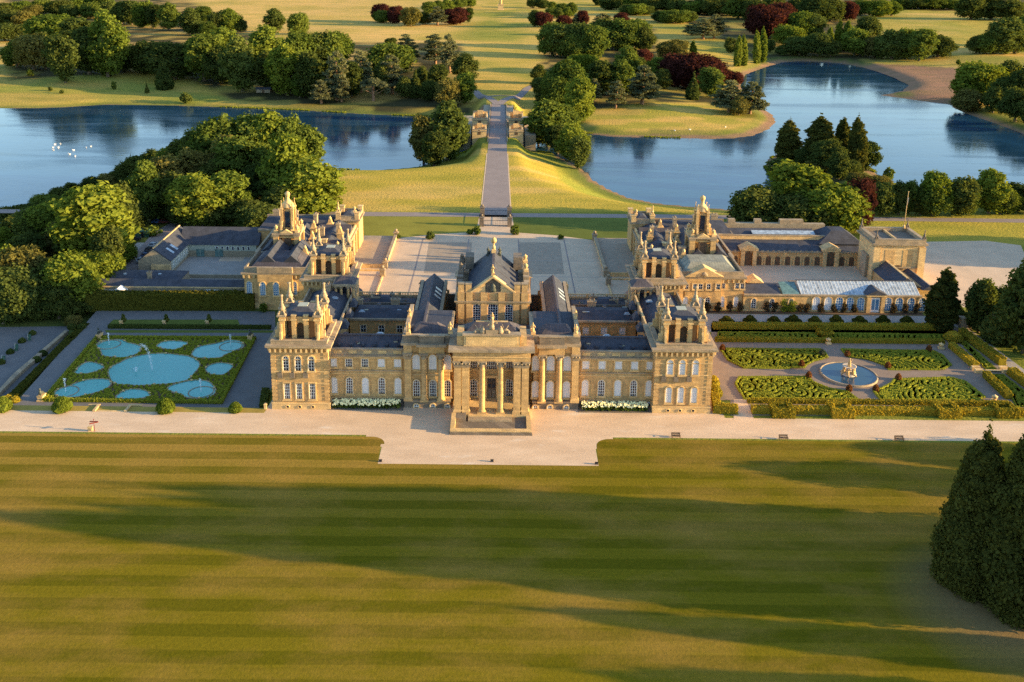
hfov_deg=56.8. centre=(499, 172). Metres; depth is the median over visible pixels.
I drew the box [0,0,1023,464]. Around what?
ground
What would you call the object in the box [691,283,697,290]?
window
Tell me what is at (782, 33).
broadleaf tree
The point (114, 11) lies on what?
broadleaf tree
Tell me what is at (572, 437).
gravel walk
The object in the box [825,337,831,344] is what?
stone planter
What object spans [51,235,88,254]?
broadleaf tree
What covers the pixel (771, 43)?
broadleaf tree
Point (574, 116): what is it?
broadleaf tree
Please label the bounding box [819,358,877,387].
mermaid fountain
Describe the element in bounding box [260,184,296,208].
broadleaf tree
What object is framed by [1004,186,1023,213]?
broadleaf tree
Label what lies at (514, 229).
shrub
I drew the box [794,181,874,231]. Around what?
broadleaf tree
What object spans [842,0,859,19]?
copper beech
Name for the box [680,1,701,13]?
broadleaf tree
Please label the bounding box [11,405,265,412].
walk verge
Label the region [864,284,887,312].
door porch
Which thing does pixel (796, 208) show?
broadleaf tree
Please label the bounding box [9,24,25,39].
broadleaf tree
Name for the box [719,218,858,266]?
arcade range
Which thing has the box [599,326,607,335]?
window
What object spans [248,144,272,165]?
broadleaf tree
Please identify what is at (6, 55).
broadleaf tree
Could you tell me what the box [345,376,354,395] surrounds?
window
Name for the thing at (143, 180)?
broadleaf tree
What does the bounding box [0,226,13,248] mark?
broadleaf tree
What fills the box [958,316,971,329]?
gate pier
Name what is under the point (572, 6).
broadleaf tree
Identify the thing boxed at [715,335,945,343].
clipped hedge
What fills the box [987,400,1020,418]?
hedge bay
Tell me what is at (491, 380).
door
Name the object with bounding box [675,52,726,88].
copper beech
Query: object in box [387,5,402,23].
copper beech
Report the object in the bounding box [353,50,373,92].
cedar tree
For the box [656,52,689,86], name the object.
copper beech
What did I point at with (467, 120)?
broadleaf tree
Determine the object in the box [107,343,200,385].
ornamental pool
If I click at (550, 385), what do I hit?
window
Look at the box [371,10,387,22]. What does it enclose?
broadleaf tree
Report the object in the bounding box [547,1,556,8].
broadleaf tree
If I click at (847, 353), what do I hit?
topiary ball
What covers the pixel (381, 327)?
window
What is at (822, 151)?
broadleaf tree
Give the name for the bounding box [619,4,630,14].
broadleaf tree
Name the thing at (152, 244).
parked car
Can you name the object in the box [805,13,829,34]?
broadleaf tree
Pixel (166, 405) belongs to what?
topiary dome
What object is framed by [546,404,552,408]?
basement window
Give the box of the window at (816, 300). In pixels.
[811,296,820,311]
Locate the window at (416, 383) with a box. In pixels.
[412,379,420,397]
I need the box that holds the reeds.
[220,104,894,184]
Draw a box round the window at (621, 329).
[618,326,625,335]
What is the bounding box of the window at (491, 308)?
[487,304,498,320]
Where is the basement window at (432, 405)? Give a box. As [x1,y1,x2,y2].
[429,403,435,407]
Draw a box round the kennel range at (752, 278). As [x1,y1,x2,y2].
[745,273,795,287]
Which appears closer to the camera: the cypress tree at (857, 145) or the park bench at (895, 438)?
the park bench at (895, 438)
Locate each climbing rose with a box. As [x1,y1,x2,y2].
[714,301,721,311]
[726,301,733,311]
[737,301,743,311]
[763,301,770,311]
[771,302,778,311]
[780,298,797,311]
[797,303,803,311]
[804,303,811,312]
[817,302,824,311]
[830,304,837,312]
[841,302,847,312]
[851,303,857,312]
[889,303,897,312]
[901,303,908,312]
[912,303,921,313]
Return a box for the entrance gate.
[479,204,511,226]
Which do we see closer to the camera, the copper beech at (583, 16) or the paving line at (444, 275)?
the paving line at (444, 275)
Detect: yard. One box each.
[126,243,251,279]
[739,265,867,282]
[923,241,1023,306]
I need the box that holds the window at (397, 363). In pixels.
[393,359,402,368]
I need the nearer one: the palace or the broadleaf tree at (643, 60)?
the palace
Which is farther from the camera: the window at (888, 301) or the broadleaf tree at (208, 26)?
the broadleaf tree at (208, 26)
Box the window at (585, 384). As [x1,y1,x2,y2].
[580,378,589,397]
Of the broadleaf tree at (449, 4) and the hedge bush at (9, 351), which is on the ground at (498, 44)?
the broadleaf tree at (449, 4)
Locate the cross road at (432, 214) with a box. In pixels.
[0,209,1023,222]
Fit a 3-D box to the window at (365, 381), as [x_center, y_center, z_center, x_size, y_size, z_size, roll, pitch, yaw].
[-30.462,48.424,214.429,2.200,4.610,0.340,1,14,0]
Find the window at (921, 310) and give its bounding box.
[918,297,925,312]
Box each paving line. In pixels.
[408,238,423,291]
[412,259,540,260]
[412,275,544,276]
[564,240,575,295]
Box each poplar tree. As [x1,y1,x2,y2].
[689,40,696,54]
[733,33,743,66]
[741,34,747,65]
[752,28,761,63]
[760,26,767,62]
[827,27,834,39]
[834,19,843,44]
[842,20,851,50]
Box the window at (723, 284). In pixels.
[722,282,725,289]
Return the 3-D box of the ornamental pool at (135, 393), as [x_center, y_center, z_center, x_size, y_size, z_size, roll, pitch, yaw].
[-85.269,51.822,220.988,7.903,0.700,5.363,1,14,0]
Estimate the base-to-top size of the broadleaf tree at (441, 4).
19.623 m
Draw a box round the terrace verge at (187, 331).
[105,330,273,332]
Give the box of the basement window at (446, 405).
[444,403,450,407]
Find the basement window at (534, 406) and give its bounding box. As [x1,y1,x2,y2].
[532,404,538,408]
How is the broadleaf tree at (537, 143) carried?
on the ground at (498, 44)
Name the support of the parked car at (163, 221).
on the ground at (498, 44)
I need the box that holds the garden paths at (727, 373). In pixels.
[711,327,1023,414]
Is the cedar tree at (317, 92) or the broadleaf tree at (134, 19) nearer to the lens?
the cedar tree at (317, 92)
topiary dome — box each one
[0,396,12,412]
[51,396,72,413]
[155,397,175,414]
[228,401,242,413]
[710,384,722,397]
[711,375,719,385]
[815,324,833,336]
[943,330,963,342]
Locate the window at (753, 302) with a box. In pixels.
[750,298,756,309]
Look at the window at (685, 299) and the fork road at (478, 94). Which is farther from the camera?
the fork road at (478, 94)
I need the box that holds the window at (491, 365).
[485,361,497,370]
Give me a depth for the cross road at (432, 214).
365.88 m
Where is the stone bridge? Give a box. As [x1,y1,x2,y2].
[460,103,535,149]
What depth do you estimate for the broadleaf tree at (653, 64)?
742.31 m
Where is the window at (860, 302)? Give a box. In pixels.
[856,297,865,311]
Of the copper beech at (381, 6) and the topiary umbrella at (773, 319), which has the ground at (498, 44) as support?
the copper beech at (381, 6)
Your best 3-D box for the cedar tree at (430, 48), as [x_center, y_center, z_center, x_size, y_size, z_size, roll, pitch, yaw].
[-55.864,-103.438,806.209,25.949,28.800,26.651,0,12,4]
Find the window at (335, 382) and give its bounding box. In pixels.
[332,376,339,394]
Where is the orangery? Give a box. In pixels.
[742,279,925,312]
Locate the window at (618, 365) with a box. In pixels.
[613,361,622,371]
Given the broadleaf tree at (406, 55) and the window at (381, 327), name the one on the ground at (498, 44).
the broadleaf tree at (406, 55)
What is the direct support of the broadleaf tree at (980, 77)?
on the ground at (498, 44)
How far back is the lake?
545.98 m
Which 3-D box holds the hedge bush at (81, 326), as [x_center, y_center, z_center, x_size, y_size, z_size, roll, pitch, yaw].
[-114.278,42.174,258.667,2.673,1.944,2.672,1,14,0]
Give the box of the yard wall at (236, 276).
[189,274,243,278]
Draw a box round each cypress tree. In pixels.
[773,119,802,161]
[801,113,836,153]
[835,117,850,149]
[846,115,868,172]
[922,267,962,331]
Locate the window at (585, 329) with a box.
[581,326,589,335]
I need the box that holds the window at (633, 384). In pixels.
[628,379,637,397]
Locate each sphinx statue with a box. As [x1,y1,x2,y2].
[36,388,45,401]
[96,328,103,338]
[247,329,253,339]
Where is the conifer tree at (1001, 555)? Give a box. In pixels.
[973,433,1023,629]
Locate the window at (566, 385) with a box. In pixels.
[561,380,570,399]
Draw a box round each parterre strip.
[717,331,943,338]
[755,404,986,406]
[960,341,996,368]
[993,373,1023,406]
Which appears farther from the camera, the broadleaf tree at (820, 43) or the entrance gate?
the broadleaf tree at (820, 43)
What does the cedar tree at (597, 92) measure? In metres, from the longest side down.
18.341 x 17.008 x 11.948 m
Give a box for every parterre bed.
[720,347,828,368]
[734,375,857,399]
[840,348,951,370]
[872,376,985,399]
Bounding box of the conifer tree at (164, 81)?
[154,55,174,90]
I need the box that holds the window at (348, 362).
[344,358,353,368]
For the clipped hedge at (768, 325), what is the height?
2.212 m
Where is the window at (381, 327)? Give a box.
[378,324,385,333]
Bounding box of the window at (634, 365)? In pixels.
[629,361,638,371]
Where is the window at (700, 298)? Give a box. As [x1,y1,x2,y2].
[698,296,702,308]
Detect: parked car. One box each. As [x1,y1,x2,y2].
[148,242,157,246]
[158,219,170,223]
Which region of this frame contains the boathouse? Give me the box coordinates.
[255,87,271,92]
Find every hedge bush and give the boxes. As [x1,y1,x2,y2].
[0,358,5,364]
[5,348,14,354]
[9,395,20,402]
[17,337,25,343]
[28,330,36,335]
[33,356,41,362]
[39,350,47,356]
[67,323,76,329]
[77,323,86,328]
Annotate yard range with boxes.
[100,270,244,290]
[181,226,261,256]
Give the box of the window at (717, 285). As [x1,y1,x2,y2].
[714,283,720,290]
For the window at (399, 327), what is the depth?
240.18 m
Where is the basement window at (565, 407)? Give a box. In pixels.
[563,404,569,409]
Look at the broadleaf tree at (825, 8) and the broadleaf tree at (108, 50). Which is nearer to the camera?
the broadleaf tree at (108, 50)
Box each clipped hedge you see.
[8,323,89,396]
[41,335,256,403]
[84,289,254,311]
[107,323,271,329]
[259,387,269,407]
[711,383,738,414]
[712,321,935,330]
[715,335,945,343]
[747,397,1006,405]
[750,404,1023,416]
[948,342,979,366]
[954,304,965,323]
[958,327,1006,365]
[982,371,1013,398]
[1006,366,1023,386]
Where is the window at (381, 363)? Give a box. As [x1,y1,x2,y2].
[376,358,385,368]
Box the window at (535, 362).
[531,354,539,372]
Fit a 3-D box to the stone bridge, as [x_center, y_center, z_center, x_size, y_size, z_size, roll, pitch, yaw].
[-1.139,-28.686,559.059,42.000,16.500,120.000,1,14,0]
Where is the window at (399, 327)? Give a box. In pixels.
[395,324,403,333]
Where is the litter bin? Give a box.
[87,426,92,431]
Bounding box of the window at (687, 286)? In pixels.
[683,283,689,290]
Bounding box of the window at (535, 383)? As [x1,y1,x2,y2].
[530,380,538,398]
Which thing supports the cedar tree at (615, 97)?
on the ground at (498, 44)
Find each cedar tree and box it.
[308,79,332,103]
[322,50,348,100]
[332,77,350,101]
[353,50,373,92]
[360,77,390,100]
[376,54,403,93]
[397,34,420,57]
[419,34,443,64]
[428,6,448,25]
[438,33,460,72]
[572,14,582,23]
[591,13,613,23]
[591,78,602,102]
[603,80,629,108]
[627,64,661,104]
[681,23,698,34]
[686,18,719,38]
[705,14,728,38]
[708,80,741,112]
[739,81,770,113]
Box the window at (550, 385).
[545,380,554,399]
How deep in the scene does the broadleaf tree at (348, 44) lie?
813.11 m
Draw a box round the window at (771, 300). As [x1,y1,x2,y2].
[768,298,774,309]
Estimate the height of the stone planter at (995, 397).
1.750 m
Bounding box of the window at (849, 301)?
[845,297,854,311]
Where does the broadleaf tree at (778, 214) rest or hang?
on the ground at (498, 44)
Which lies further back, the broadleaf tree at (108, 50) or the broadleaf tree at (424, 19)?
the broadleaf tree at (424, 19)
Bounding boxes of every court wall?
[360,229,398,293]
[592,231,628,293]
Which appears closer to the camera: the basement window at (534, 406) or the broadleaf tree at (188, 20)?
the basement window at (534, 406)
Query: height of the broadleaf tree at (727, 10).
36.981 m
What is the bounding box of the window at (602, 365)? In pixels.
[597,361,606,370]
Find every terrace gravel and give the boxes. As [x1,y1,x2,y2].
[13,311,274,407]
[90,312,246,318]
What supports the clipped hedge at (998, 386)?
on the garden paths at (727, 373)
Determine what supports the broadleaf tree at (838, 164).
on the ground at (498, 44)
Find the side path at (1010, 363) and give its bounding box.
[954,324,1023,371]
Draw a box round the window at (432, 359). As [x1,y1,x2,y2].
[427,354,437,371]
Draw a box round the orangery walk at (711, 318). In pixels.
[705,314,944,333]
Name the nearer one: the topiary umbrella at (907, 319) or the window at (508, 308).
the window at (508, 308)
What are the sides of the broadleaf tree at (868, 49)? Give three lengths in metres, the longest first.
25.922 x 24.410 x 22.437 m
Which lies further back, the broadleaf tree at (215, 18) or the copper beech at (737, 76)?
the broadleaf tree at (215, 18)
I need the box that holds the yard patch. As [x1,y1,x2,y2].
[219,257,244,260]
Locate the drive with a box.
[482,103,511,214]
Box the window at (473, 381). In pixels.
[470,378,478,397]
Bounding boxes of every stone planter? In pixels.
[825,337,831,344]
[937,342,944,349]
[990,394,997,400]
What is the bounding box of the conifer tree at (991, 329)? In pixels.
[978,286,1016,348]
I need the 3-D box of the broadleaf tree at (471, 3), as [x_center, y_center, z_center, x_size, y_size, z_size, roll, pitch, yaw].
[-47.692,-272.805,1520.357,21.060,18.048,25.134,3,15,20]
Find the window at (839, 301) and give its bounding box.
[834,297,843,311]
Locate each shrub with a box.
[26,70,33,75]
[111,81,116,88]
[136,228,150,236]
[143,225,162,235]
[179,92,192,103]
[259,303,267,312]
[425,231,434,238]
[472,225,480,234]
[510,225,519,234]
[765,157,789,170]
[774,45,790,54]
[882,167,895,179]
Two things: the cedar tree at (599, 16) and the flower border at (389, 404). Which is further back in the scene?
the cedar tree at (599, 16)
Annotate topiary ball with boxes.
[719,344,725,350]
[798,360,804,366]
[805,371,811,377]
[818,349,824,354]
[844,350,850,356]
[846,384,852,391]
[872,384,878,391]
[884,361,890,367]
[895,373,901,380]
[926,345,931,351]
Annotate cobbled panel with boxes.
[424,242,471,272]
[518,242,563,273]
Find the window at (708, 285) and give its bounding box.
[705,283,711,290]
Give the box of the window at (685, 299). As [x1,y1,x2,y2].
[682,296,688,303]
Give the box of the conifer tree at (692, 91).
[685,71,700,99]
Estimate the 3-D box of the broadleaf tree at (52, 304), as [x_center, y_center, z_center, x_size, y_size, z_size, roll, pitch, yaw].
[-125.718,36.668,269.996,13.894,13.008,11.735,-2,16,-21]
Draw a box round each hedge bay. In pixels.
[767,401,795,418]
[826,400,855,418]
[931,400,962,418]
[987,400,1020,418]
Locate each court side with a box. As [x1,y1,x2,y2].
[359,268,380,293]
[610,277,628,296]
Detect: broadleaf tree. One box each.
[0,2,13,9]
[0,8,17,23]
[0,22,14,40]
[0,39,23,67]
[0,206,13,221]
[0,214,14,233]
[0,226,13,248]
[0,243,12,258]
[0,244,46,270]
[0,263,43,320]
[0,267,21,324]
[3,231,50,254]
[8,202,40,208]
[8,206,41,235]
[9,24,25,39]
[10,0,31,11]
[10,11,34,24]
[11,32,51,70]
[16,198,59,236]
[20,13,73,36]
[21,4,43,16]
[25,289,55,320]
[26,252,51,272]
[28,193,63,204]
[30,0,49,13]
[33,31,49,68]
[33,261,45,285]
[34,281,75,318]
[36,249,109,307]
[40,32,79,82]
[41,221,57,256]
[43,0,73,14]
[45,177,141,253]
[47,186,68,197]
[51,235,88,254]
[57,16,91,40]
[58,4,80,17]
[63,182,80,191]
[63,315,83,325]
[68,26,98,73]
[68,295,93,316]
[70,0,90,7]
[77,248,126,277]
[78,2,99,17]
[79,175,100,186]
[83,8,131,76]
[87,0,115,4]
[89,224,125,256]
[95,283,104,290]
[97,173,118,187]
[98,0,116,12]
[108,1,125,23]
[108,164,129,184]
[116,180,139,236]
[117,0,136,24]
[118,155,144,177]
[120,53,131,70]
[122,39,163,73]
[122,243,138,262]
[124,159,164,221]
[130,0,152,27]
[131,17,145,27]
[133,201,152,227]
[139,148,161,161]
[141,40,196,79]
[144,2,161,28]
[149,151,186,184]
[152,147,166,157]
[155,1,180,29]
[156,170,181,221]
[162,171,226,225]
[165,136,180,156]
[165,206,189,225]
[175,128,194,156]
[176,7,206,34]
[178,146,210,174]
[181,30,224,80]
[185,112,236,161]
[194,6,212,22]
[197,158,224,178]
[198,21,216,34]
[201,47,228,82]
[201,205,227,226]
[205,11,224,29]
[205,134,241,170]
[209,26,236,48]
[210,169,253,222]
[211,132,261,176]
[217,34,257,91]
[218,7,243,30]
[222,197,243,225]
[231,198,257,213]
[232,110,259,142]
[233,201,279,226]
[234,18,247,31]
[241,160,262,200]
[247,24,284,63]
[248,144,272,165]
[250,109,284,146]
[252,49,273,90]
[254,165,279,199]
[255,131,314,178]
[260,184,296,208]
[261,8,286,31]
[261,154,346,213]
[262,42,298,95]
[274,112,307,149]
[281,28,306,58]
[286,12,309,32]
[293,65,323,95]
[294,49,322,97]
[295,123,326,161]
[297,30,319,54]
[310,29,338,71]
[317,75,334,97]
[319,30,345,71]
[333,30,354,59]
[344,60,363,96]
[365,41,416,71]
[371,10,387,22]
[372,60,392,93]
[384,37,397,42]
[394,76,413,97]
[398,7,422,25]
[408,113,437,163]
[413,65,427,82]
[418,11,431,24]
[418,79,436,100]
[420,1,436,12]
[421,130,452,165]
[425,100,470,160]
[426,64,449,81]
[433,78,460,102]
[434,0,445,11]
[442,0,454,9]
[446,136,460,158]
[450,52,479,77]
[451,0,462,7]
[454,71,477,102]
[459,115,470,148]
[460,0,467,7]
[466,0,475,6]
[466,7,474,22]
[519,98,571,146]
[526,0,536,7]
[527,9,538,26]
[527,127,544,145]
[529,63,546,78]
[529,77,542,93]
[533,92,543,102]
[535,21,563,55]
[536,0,548,7]
[539,56,592,93]
[540,76,572,103]
[543,125,566,153]
[544,7,555,17]
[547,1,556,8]
[549,22,572,56]
[552,121,591,160]
[554,31,584,56]
[554,103,583,126]
[555,3,566,10]
[555,7,563,17]
[563,7,572,15]
[563,74,596,120]
[566,2,577,16]
[567,22,592,52]
[567,135,591,168]
[569,53,598,72]
[578,24,611,57]
[586,59,616,94]
[594,17,612,48]
[598,0,622,9]
[606,29,622,49]
[607,17,641,49]
[609,59,635,91]
[613,45,642,71]
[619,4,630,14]
[622,0,631,3]
[625,77,632,94]
[626,3,647,14]
[628,18,652,48]
[631,0,639,3]
[634,26,656,49]
[635,57,646,72]
[638,0,661,10]
[642,5,654,14]
[646,57,662,82]
[651,10,664,21]
[655,39,690,58]
[655,68,672,88]
[658,9,684,23]
[659,0,669,9]
[665,0,685,10]
[673,10,691,23]
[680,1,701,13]
[687,11,698,21]
[696,66,725,97]
[699,0,725,14]
[721,0,743,18]
[723,37,736,52]
[724,182,780,221]
[728,0,760,17]
[728,95,751,114]
[738,0,767,19]
[762,194,787,221]
[764,0,786,4]
[766,159,835,203]
[767,39,775,51]
[771,24,807,43]
[775,190,815,222]
[782,35,815,55]
[785,10,816,32]
[788,0,803,12]
[794,0,837,19]
[794,146,811,164]
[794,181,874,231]
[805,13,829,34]
[805,160,825,172]
[806,32,836,56]
[806,208,836,225]
[807,138,850,170]
[823,39,842,56]
[823,151,851,179]
[826,0,846,20]
[840,26,869,55]
[844,172,874,181]
[846,159,862,172]
[853,0,869,15]
[853,32,874,55]
[854,15,883,36]
[862,0,893,16]
[863,34,879,56]
[864,140,883,170]
[872,42,889,58]
[872,175,893,184]
[872,182,898,215]
[873,29,908,58]
[887,0,903,15]
[893,0,906,8]
[893,179,911,214]
[896,27,915,58]
[899,0,925,8]
[904,179,918,213]
[907,27,940,60]
[910,185,931,215]
[916,185,955,215]
[918,169,955,215]
[923,0,948,8]
[932,34,959,56]
[942,0,959,9]
[947,175,983,215]
[948,59,1010,100]
[948,87,982,111]
[953,0,989,19]
[962,277,998,333]
[964,34,981,53]
[966,188,982,215]
[973,167,1013,213]
[976,31,998,53]
[980,85,1004,112]
[982,0,1009,19]
[985,16,1023,53]
[988,76,1013,92]
[995,86,1023,121]
[995,284,1004,298]
[997,59,1022,74]
[997,183,1018,214]
[998,0,1023,19]
[998,258,1023,353]
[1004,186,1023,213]
[1008,70,1023,88]
[1008,181,1023,211]
[1012,34,1023,53]
[1017,99,1023,122]
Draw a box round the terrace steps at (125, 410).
[88,404,141,411]
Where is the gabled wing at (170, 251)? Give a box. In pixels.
[138,225,188,269]
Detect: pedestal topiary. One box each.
[119,313,126,323]
[162,313,169,323]
[205,314,211,323]
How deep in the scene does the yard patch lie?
311.97 m
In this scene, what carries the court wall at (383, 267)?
on the ground at (498, 44)
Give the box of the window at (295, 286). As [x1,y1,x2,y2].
[293,281,297,295]
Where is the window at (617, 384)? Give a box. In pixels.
[612,379,621,397]
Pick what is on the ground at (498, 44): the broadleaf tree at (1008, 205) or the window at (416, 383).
the broadleaf tree at (1008, 205)
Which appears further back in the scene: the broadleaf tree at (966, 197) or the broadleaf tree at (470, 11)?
the broadleaf tree at (470, 11)
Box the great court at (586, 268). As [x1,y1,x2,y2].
[378,215,610,296]
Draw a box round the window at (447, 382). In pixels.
[444,379,451,398]
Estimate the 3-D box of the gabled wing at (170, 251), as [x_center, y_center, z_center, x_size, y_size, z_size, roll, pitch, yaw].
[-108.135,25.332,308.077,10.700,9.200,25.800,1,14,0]
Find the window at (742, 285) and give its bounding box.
[739,283,744,289]
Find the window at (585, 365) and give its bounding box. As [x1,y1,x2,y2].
[581,361,590,370]
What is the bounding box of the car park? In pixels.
[124,223,202,269]
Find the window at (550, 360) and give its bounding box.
[545,355,555,372]
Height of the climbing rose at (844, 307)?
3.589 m
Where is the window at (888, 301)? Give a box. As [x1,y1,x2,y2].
[884,297,892,311]
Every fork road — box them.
[474,90,497,104]
[495,86,531,104]
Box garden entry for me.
[734,399,753,419]
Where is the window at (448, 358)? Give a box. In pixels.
[444,354,452,371]
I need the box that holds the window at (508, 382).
[504,378,512,397]
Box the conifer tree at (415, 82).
[409,67,420,97]
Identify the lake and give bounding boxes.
[0,61,1023,209]
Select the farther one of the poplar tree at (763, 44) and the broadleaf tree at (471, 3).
the broadleaf tree at (471, 3)
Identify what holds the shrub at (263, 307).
on the terrace gravel at (253, 378)
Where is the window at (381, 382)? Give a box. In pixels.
[377,376,386,395]
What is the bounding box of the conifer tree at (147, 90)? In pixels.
[144,82,149,92]
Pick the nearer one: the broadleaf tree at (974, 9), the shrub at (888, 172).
the shrub at (888, 172)
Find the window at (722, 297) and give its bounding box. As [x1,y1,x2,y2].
[720,296,724,308]
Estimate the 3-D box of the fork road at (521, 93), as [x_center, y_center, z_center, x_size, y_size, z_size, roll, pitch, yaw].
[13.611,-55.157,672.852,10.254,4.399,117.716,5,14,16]
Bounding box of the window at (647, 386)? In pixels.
[643,379,651,398]
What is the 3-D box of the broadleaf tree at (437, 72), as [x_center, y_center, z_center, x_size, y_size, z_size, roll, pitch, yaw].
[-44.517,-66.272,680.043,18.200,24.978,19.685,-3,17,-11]
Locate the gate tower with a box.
[857,191,928,279]
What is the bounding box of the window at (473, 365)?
[470,361,478,369]
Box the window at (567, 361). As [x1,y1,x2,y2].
[562,355,571,372]
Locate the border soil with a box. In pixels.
[706,311,923,315]
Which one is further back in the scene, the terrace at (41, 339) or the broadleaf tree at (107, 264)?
the broadleaf tree at (107, 264)
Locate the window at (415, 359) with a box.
[411,353,420,371]
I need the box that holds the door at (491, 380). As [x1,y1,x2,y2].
[485,375,497,397]
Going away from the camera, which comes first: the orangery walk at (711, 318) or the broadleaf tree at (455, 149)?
the orangery walk at (711, 318)
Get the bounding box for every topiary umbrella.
[719,315,734,321]
[742,315,756,321]
[767,316,780,321]
[784,314,802,321]
[807,316,821,321]
[829,314,843,322]
[852,315,867,322]
[875,315,890,322]
[899,316,914,322]
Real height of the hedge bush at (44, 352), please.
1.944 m
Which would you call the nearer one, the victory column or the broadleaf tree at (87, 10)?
the broadleaf tree at (87, 10)
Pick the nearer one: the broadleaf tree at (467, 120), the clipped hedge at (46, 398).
the clipped hedge at (46, 398)
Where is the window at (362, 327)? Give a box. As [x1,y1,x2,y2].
[359,324,366,332]
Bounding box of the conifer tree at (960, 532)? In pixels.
[928,416,1005,603]
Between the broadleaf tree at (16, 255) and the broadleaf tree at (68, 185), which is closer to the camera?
the broadleaf tree at (16, 255)
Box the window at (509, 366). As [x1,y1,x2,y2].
[505,362,513,369]
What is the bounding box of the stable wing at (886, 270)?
[873,260,931,297]
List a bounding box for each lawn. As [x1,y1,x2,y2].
[0,433,1023,681]
[110,320,239,324]
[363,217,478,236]
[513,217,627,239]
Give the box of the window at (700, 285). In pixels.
[697,283,703,290]
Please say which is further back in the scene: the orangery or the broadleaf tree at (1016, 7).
the broadleaf tree at (1016, 7)
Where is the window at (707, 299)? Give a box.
[705,296,710,309]
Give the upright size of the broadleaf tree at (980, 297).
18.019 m
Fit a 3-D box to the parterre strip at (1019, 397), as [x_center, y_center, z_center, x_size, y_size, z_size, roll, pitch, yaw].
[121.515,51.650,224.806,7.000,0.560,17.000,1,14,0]
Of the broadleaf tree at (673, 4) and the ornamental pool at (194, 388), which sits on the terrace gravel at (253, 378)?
the ornamental pool at (194, 388)
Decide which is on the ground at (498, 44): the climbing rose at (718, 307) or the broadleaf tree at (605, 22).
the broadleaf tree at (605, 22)
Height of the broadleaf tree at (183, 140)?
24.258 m
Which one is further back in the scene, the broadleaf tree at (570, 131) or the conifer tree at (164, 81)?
the conifer tree at (164, 81)
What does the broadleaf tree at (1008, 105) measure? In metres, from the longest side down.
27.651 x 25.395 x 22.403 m
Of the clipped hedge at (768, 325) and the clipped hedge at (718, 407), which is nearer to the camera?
the clipped hedge at (718, 407)
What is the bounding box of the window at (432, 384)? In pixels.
[428,379,437,397]
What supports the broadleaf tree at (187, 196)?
on the ground at (498, 44)
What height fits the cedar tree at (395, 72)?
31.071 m
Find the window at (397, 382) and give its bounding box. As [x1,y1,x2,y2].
[393,377,402,395]
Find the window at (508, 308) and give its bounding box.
[504,304,512,321]
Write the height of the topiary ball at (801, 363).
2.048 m
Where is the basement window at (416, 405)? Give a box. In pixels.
[413,403,419,407]
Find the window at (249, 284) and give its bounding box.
[245,280,252,293]
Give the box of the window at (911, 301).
[905,297,915,312]
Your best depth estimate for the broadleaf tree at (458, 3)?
1459.69 m
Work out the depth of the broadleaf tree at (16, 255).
272.56 m
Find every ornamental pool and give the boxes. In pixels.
[54,378,111,397]
[75,361,104,373]
[96,333,141,357]
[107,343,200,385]
[115,388,150,398]
[156,340,187,349]
[167,378,215,398]
[191,335,244,358]
[205,362,233,374]
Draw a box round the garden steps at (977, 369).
[971,365,1007,373]
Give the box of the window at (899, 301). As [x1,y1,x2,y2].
[894,297,903,312]
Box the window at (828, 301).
[823,297,832,311]
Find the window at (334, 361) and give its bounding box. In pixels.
[330,358,338,368]
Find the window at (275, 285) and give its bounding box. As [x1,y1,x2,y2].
[272,281,279,296]
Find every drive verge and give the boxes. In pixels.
[481,153,486,204]
[507,154,510,204]
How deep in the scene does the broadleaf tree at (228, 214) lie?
345.44 m
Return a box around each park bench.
[671,432,680,436]
[779,434,787,438]
[894,435,903,440]
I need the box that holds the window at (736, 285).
[733,282,739,289]
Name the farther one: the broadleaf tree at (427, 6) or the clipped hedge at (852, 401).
the broadleaf tree at (427, 6)
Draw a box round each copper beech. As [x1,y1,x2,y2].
[370,3,389,14]
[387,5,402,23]
[441,7,469,24]
[535,11,553,26]
[556,15,572,23]
[576,10,589,23]
[613,12,629,20]
[637,48,653,61]
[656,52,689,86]
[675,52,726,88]
[716,57,730,79]
[724,70,743,83]
[742,4,789,37]
[769,1,797,14]
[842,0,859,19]
[847,177,877,231]
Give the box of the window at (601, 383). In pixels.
[596,379,605,397]
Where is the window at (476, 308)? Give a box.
[472,304,480,321]
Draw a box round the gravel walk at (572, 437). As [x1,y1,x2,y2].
[0,397,1023,465]
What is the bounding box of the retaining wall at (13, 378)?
[0,330,67,395]
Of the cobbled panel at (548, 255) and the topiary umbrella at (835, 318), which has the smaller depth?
the topiary umbrella at (835, 318)
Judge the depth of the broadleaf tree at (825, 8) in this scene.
1266.65 m
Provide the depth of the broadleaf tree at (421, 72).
689.78 m
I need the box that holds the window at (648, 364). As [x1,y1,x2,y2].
[645,361,652,371]
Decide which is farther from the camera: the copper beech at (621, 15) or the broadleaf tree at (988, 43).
the copper beech at (621, 15)
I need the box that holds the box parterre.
[48,337,250,399]
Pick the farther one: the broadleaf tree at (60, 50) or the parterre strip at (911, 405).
the broadleaf tree at (60, 50)
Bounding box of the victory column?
[497,0,503,9]
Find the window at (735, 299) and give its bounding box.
[732,296,738,308]
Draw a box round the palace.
[265,228,718,435]
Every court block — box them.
[241,191,364,309]
[626,195,746,310]
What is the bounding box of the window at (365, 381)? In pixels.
[361,376,370,395]
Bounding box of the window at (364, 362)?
[360,358,369,368]
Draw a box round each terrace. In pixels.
[0,326,68,396]
[354,236,392,263]
[597,238,634,271]
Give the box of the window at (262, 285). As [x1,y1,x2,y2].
[259,281,266,296]
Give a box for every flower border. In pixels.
[329,398,403,410]
[578,400,651,412]
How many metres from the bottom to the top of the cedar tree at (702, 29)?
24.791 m

